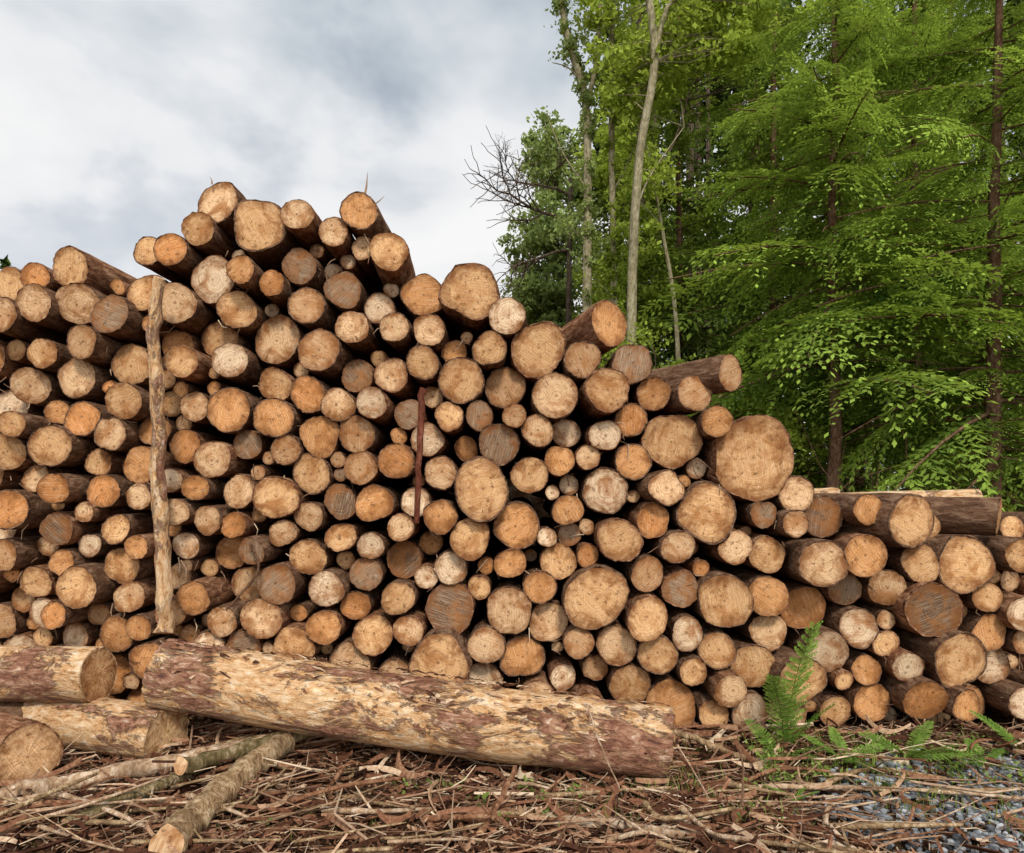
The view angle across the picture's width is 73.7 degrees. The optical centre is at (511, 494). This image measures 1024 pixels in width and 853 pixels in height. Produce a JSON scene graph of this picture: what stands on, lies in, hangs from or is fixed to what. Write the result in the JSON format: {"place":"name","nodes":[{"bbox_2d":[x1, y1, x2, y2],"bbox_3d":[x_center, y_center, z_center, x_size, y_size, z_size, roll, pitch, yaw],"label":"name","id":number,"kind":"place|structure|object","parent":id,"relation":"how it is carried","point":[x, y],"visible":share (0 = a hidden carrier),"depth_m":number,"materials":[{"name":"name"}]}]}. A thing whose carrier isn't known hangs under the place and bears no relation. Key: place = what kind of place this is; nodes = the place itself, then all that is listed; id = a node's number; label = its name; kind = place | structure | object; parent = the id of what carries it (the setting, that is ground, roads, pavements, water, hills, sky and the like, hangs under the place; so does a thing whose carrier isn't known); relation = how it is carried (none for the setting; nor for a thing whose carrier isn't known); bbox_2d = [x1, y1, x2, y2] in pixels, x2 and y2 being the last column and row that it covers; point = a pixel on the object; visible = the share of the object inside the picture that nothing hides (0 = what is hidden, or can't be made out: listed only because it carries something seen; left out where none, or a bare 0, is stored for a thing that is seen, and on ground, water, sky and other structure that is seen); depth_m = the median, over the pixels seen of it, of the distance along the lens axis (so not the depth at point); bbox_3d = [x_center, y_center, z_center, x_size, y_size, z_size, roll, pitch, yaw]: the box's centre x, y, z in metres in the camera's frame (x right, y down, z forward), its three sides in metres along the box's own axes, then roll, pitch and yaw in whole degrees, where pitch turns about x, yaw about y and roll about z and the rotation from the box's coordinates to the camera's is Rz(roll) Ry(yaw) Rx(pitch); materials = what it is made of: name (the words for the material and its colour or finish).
{"place":"outdoors","nodes":[
{"label":"outdoors","id":0,"kind":"place"},
{"bbox_2d":[0,0,1020,490],"label":"sky","id":1,"kind":"structure","parent":0,"point":[117,117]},
{"bbox_2d":[1,499,1023,852],"bbox_3d":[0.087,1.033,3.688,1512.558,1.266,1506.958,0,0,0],"label":"ground","id":2,"kind":"structure","parent":0,"point":[991,715],"depth_m":3.53,"materials":[{"name":"brown soil"}]},
{"bbox_2d":[0,702,24,716],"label":"sawn log","id":3,"kind":"object","parent":2,"relation":"on","point":[13,708],"visible":0.1,"depth_m":4.28,"materials":[{"name":"brown wood"}]},
{"bbox_2d":[0,645,116,702],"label":"peeled log","id":4,"kind":"object","parent":3,"relation":"on","point":[68,674],"visible":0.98,"depth_m":4.19,"materials":[{"name":"brown wood"}]},
{"bbox_2d":[0,711,63,787],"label":"sawn log","id":5,"kind":"object","parent":2,"relation":"on","point":[29,748],"visible":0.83,"depth_m":3.71,"materials":[{"name":"brown wood"}]},
{"bbox_2d":[0,792,145,829],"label":"bark strip","id":6,"kind":"object","parent":2,"relation":"on","point":[111,811],"visible":0.73,"depth_m":3.36,"materials":[{"name":"beige wood"}]},
{"bbox_2d":[21,697,189,758],"bbox_3d":[-2.826,1.436,4.337,1.615,0.344,0.346,0,43,17],"label":"peeled log","id":7,"kind":"object","parent":2,"relation":"on","point":[135,729],"visible":0.61,"depth_m":4.09,"materials":[{"name":"beige wood"}]},
{"bbox_2d":[0,733,269,798],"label":"fallen branch","id":8,"kind":"object","parent":2,"relation":"on","point":[137,768],"visible":0.44,"depth_m":3.68,"materials":[{"name":"brown wood"}]},
{"bbox_2d":[61,735,257,830],"bbox_3d":[-1.799,1.502,3.609,0.090,0.192,1.015,0,0,38],"label":"fallen branch","id":9,"kind":"object","parent":2,"relation":"on","point":[157,785],"visible":0.5,"depth_m":3.44,"materials":[{"name":"brown wood"}]},
{"bbox_2d":[145,276,174,633],"bbox_3d":[-2.232,-0.244,4.340,0.169,2.290,0.136,0,0,-40],"label":"wooden stake","id":10,"kind":"object","parent":2,"relation":"on","point":[160,507],"visible":1,"depth_m":4.30,"materials":[{"name":"brown wood"}]},
{"bbox_2d":[173,731,312,774],"bbox_3d":[-1.505,1.440,3.869,0.765,0.119,0.135,0,0,-42],"label":"fallen branch","id":11,"kind":"object","parent":2,"relation":"on","point":[182,765],"visible":0.64,"depth_m":3.75,"materials":[{"name":"brown wood"}]},
{"bbox_2d":[0,255,508,498],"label":"distant treeline","id":12,"kind":"object","parent":2,"relation":"on","point":[5,262],"depth_m":92.44,"materials":[{"name":"green plant"}]},
{"bbox_2d":[142,638,675,777],"bbox_3d":[-0.617,1.264,4.004,3.089,0.401,0.460,6,28,6],"label":"peeled tree trunk","id":13,"kind":"object","parent":2,"relation":"on","point":[332,707],"visible":0.97,"depth_m":3.84,"materials":[{"name":"beige wood"}]},
{"bbox_2d":[154,639,668,778],"bbox_3d":[-0.620,1.237,4.014,3.035,0.704,0.404,0,0,6],"label":"loose bark","id":14,"kind":"object","parent":13,"relation":"on","point":[494,694],"visible":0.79,"depth_m":3.93,"materials":[{"name":"brown wood"}]},
{"bbox_2d":[476,766,516,836],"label":"fallen branch","id":15,"kind":"object","parent":2,"relation":"on","point":[482,828],"visible":0.85,"depth_m":3.38,"materials":[{"name":"brown wood"}]},
{"bbox_2d":[0,710,1023,852],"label":"fallen twigs","id":16,"kind":"object","parent":2,"relation":"on","point":[809,809],"depth_m":3.41,"materials":[{"name":"brown wood"}]},
{"bbox_2d":[0,173,1023,731],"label":"log pile","id":17,"kind":"object","parent":2,"relation":"on","point":[640,535],"visible":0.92,"depth_m":4.59,"materials":[{"name":"brown wood"}]},
{"bbox_2d":[225,540,259,610],"bbox_3d":[-1.753,0.526,4.439,0.228,0.460,0.030,0,0,3],"label":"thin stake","id":18,"kind":"object","parent":17,"relation":"attached to","point":[252,579],"visible":1,"depth_m":4.43,"materials":[{"name":"wood"}]},
{"bbox_2d":[414,387,426,522],"bbox_3d":[-0.590,-0.255,4.402,0.089,0.878,0.064,0,0,0],"label":"thin stake","id":19,"kind":"object","parent":17,"relation":"attached to","point":[421,414],"visible":1,"depth_m":4.38,"materials":[{"name":"brown wood"}]},
{"bbox_2d":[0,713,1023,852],"bbox_3d":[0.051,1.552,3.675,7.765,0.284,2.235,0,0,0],"label":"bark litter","id":20,"kind":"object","parent":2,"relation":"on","point":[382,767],"visible":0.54,"depth_m":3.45,"materials":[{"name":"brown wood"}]},
{"bbox_2d":[0,734,1018,852],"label":"brushwood","id":21,"kind":"object","parent":20,"relation":"on","point":[820,847],"visible":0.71,"depth_m":3.26,"materials":[{"name":"brown wood"}]},
{"bbox_2d":[743,718,833,761],"bbox_3d":[1.641,1.503,4.145,0.431,0.141,0.475,0,0,0],"label":"fern plant","id":22,"kind":"object","parent":20,"relation":"on","point":[754,730],"visible":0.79,"depth_m":4.19,"materials":[{"name":"green plant"}]},
{"bbox_2d":[763,784,817,800],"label":"fern plant","id":23,"kind":"object","parent":20,"relation":"on","point":[798,793],"visible":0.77,"depth_m":3.54,"materials":[{"name":"green plant"}]},
{"bbox_2d":[762,618,835,747],"bbox_3d":[1.730,1.154,4.143,0.500,0.856,0.262,0,0,-10],"label":"fern plant","id":24,"kind":"object","parent":20,"relation":"on","point":[789,710],"visible":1,"depth_m":4.16,"materials":[{"name":"green plant"}]},
{"bbox_2d":[858,720,976,760],"bbox_3d":[2.400,1.490,4.015,0.538,0.177,0.596,0,0,0],"label":"fern plant","id":25,"kind":"object","parent":20,"relation":"on","point":[918,753],"visible":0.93,"depth_m":4.09,"materials":[{"name":"green plant"}]},
{"bbox_2d":[942,738,1023,770],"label":"fern plant","id":26,"kind":"object","parent":20,"relation":"on","point":[980,758],"visible":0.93,"depth_m":4.01,"materials":[{"name":"green plant"}]},
{"bbox_2d":[971,710,1020,747],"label":"fern plant","id":27,"kind":"object","parent":20,"relation":"on","point":[996,726],"visible":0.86,"depth_m":4.23,"materials":[{"name":"green plant"}]},
{"bbox_2d":[463,126,583,323],"bbox_3d":[0.239,-2.674,12.873,2.285,8.549,2.334,0,0,19],"label":"dead tree","id":28,"kind":"object","parent":2,"relation":"on","point":[569,193],"visible":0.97,"depth_m":13.33,"materials":[{"name":"grey wood"}]},
{"bbox_2d":[33,725,1023,847],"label":"grass","id":29,"kind":"structure","parent":2,"relation":"on","point":[957,764],"depth_m":3.76,"materials":[{"name":"green plant"}]},
{"bbox_2d":[496,105,620,327],"bbox_3d":[1.166,-3.653,15.676,3.184,10.508,2.464,0,0,0],"label":"broadleaf tree","id":30,"kind":"object","parent":2,"relation":"on","point":[541,299],"visible":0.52,"depth_m":15.27,"materials":[{"name":"green plant"}]},
{"bbox_2d":[534,0,627,311],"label":"ivy clad tree","id":31,"kind":"object","parent":2,"relation":"on","point":[587,213],"visible":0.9,"depth_m":11.96,"materials":[{"name":"green plant"}]},
{"bbox_2d":[586,705,621,794],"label":"fallen branch","id":32,"kind":"object","parent":2,"relation":"on","point":[593,724],"visible":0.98,"depth_m":3.56,"materials":[{"name":"brown wood"}]},
{"bbox_2d":[574,0,646,356],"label":"ivy clad tree","id":33,"kind":"object","parent":2,"relation":"on","point":[614,262],"visible":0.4,"depth_m":12.16,"materials":[{"name":"green plant"}]},
{"bbox_2d":[541,811,725,843],"bbox_3d":[0.559,1.554,3.186,0.884,0.074,0.063,0,0,15],"label":"fallen branch","id":34,"kind":"object","parent":2,"relation":"on","point":[668,832],"visible":0.52,"depth_m":3.18,"materials":[{"name":"beige wood"}]},
{"bbox_2d":[564,0,735,416],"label":"conifer tree","id":35,"kind":"object","parent":2,"relation":"on","point":[604,230],"visible":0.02,"depth_m":18.93,"materials":[{"name":"green plant"}]},
{"bbox_2d":[617,111,688,363],"bbox_3d":[2.483,-2.561,12.025,1.233,8.325,1.058,0,0,0],"label":"leaning tree","id":36,"kind":"object","parent":2,"relation":"on","point":[633,142],"visible":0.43,"depth_m":11.97,"materials":[{"name":"green plant"}]},
{"bbox_2d":[570,0,794,344],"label":"broadleaf tree","id":37,"kind":"object","parent":2,"relation":"on","point":[729,41],"visible":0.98,"depth_m":11.20,"materials":[{"name":"green plant"}]},
{"bbox_2d":[676,744,708,797],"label":"fallen branch","id":38,"kind":"object","parent":2,"relation":"on","point":[684,756],"visible":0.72,"depth_m":3.51,"materials":[{"name":"beige wood"}]},
{"bbox_2d":[593,15,800,458],"bbox_3d":[3.779,-5.113,15.932,4.971,13.060,5.335,0,0,-40],"label":"conifer tree","id":39,"kind":"object","parent":2,"relation":"on","point":[701,222],"visible":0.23,"depth_m":15.40,"materials":[{"name":"green plant"}]},
{"bbox_2d":[564,0,829,368],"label":"broadleaf tree","id":40,"kind":"object","parent":2,"relation":"on","point":[652,294],"visible":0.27,"depth_m":14.48,"materials":[{"name":"green plant"}]},
{"bbox_2d":[674,729,749,762],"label":"fallen branch","id":41,"kind":"object","parent":2,"relation":"on","point":[704,742],"visible":0.78,"depth_m":4.14,"materials":[{"name":"brown wood"}]},
{"bbox_2d":[596,319,829,473],"bbox_3d":[2.824,-0.593,10.515,4.220,4.392,1.812,0,0,15],"label":"elder bush","id":42,"kind":"object","parent":2,"relation":"on","point":[793,432],"visible":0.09,"depth_m":10.23,"materials":[{"name":"green plant"}]},
{"bbox_2d":[661,1,846,459],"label":"conifer tree","id":43,"kind":"object","parent":2,"relation":"on","point":[729,158],"visible":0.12,"depth_m":19.04,"materials":[{"name":"green plant"}]},
{"bbox_2d":[659,0,904,492],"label":"conifer tree","id":44,"kind":"object","parent":2,"relation":"on","point":[769,156],"visible":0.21,"depth_m":12.93,"materials":[{"name":"green plant"}]},
{"bbox_2d":[573,0,1023,495],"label":"distant forest","id":45,"kind":"object","parent":2,"relation":"on","point":[706,153],"visible":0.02,"depth_m":32.30,"materials":[{"name":"green plant"}]},
{"bbox_2d":[638,0,1023,487],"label":"conifer tree","id":46,"kind":"object","parent":2,"relation":"on","point":[815,83],"visible":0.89,"depth_m":9.20,"materials":[{"name":"green plant"}]},
{"bbox_2d":[802,726,888,775],"bbox_3d":[1.939,1.504,4.009,0.486,0.156,0.585,0,0,28],"label":"fern plant","id":47,"kind":"object","parent":2,"relation":"on","point":[820,743],"visible":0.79,"depth_m":4.09,"materials":[{"name":"green plant"}]},
{"bbox_2d":[689,402,1023,511],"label":"undergrowth","id":48,"kind":"object","parent":2,"relation":"on","point":[1010,506],"visible":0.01,"depth_m":8.92,"materials":[{"name":"green plant"}]},
{"bbox_2d":[718,0,1023,511],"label":"conifer tree","id":49,"kind":"object","parent":2,"relation":"on","point":[893,142],"visible":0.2,"depth_m":11.41,"materials":[{"name":"green plant"}]},
{"bbox_2d":[843,778,914,786],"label":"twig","id":50,"kind":"object","parent":2,"relation":"on","point":[886,781],"visible":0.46,"depth_m":3.65,"materials":[{"name":"brown plant"}]},
{"bbox_2d":[739,0,1023,511],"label":"conifer tree","id":51,"kind":"object","parent":2,"relation":"on","point":[992,458],"visible":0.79,"depth_m":8.76,"materials":[{"name":"green plant"}]},
{"bbox_2d":[752,783,1023,799],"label":"fallen branch","id":52,"kind":"object","parent":2,"relation":"on","point":[831,787],"visible":0.8,"depth_m":3.55,"materials":[{"name":"beige wood"}]},
{"bbox_2d":[761,1,1023,491],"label":"conifer tree","id":53,"kind":"object","parent":2,"relation":"on","point":[929,352],"visible":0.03,"depth_m":14.98,"materials":[{"name":"green plant"}]},
{"bbox_2d":[828,0,1023,504],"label":"conifer tree","id":54,"kind":"object","parent":2,"relation":"on","point":[993,22],"visible":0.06,"depth_m":16.38,"materials":[{"name":"green plant"}]},
{"bbox_2d":[892,2,1023,511],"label":"conifer tree","id":55,"kind":"object","parent":2,"relation":"on","point":[1015,475],"visible":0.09,"depth_m":12.58,"materials":[{"name":"green plant"}]},
{"bbox_2d":[768,741,1023,852],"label":"gravel","id":56,"kind":"structure","parent":0,"point":[990,829],"depth_m":3.42,"materials":[{"name":"grey gravel"}]}
]}

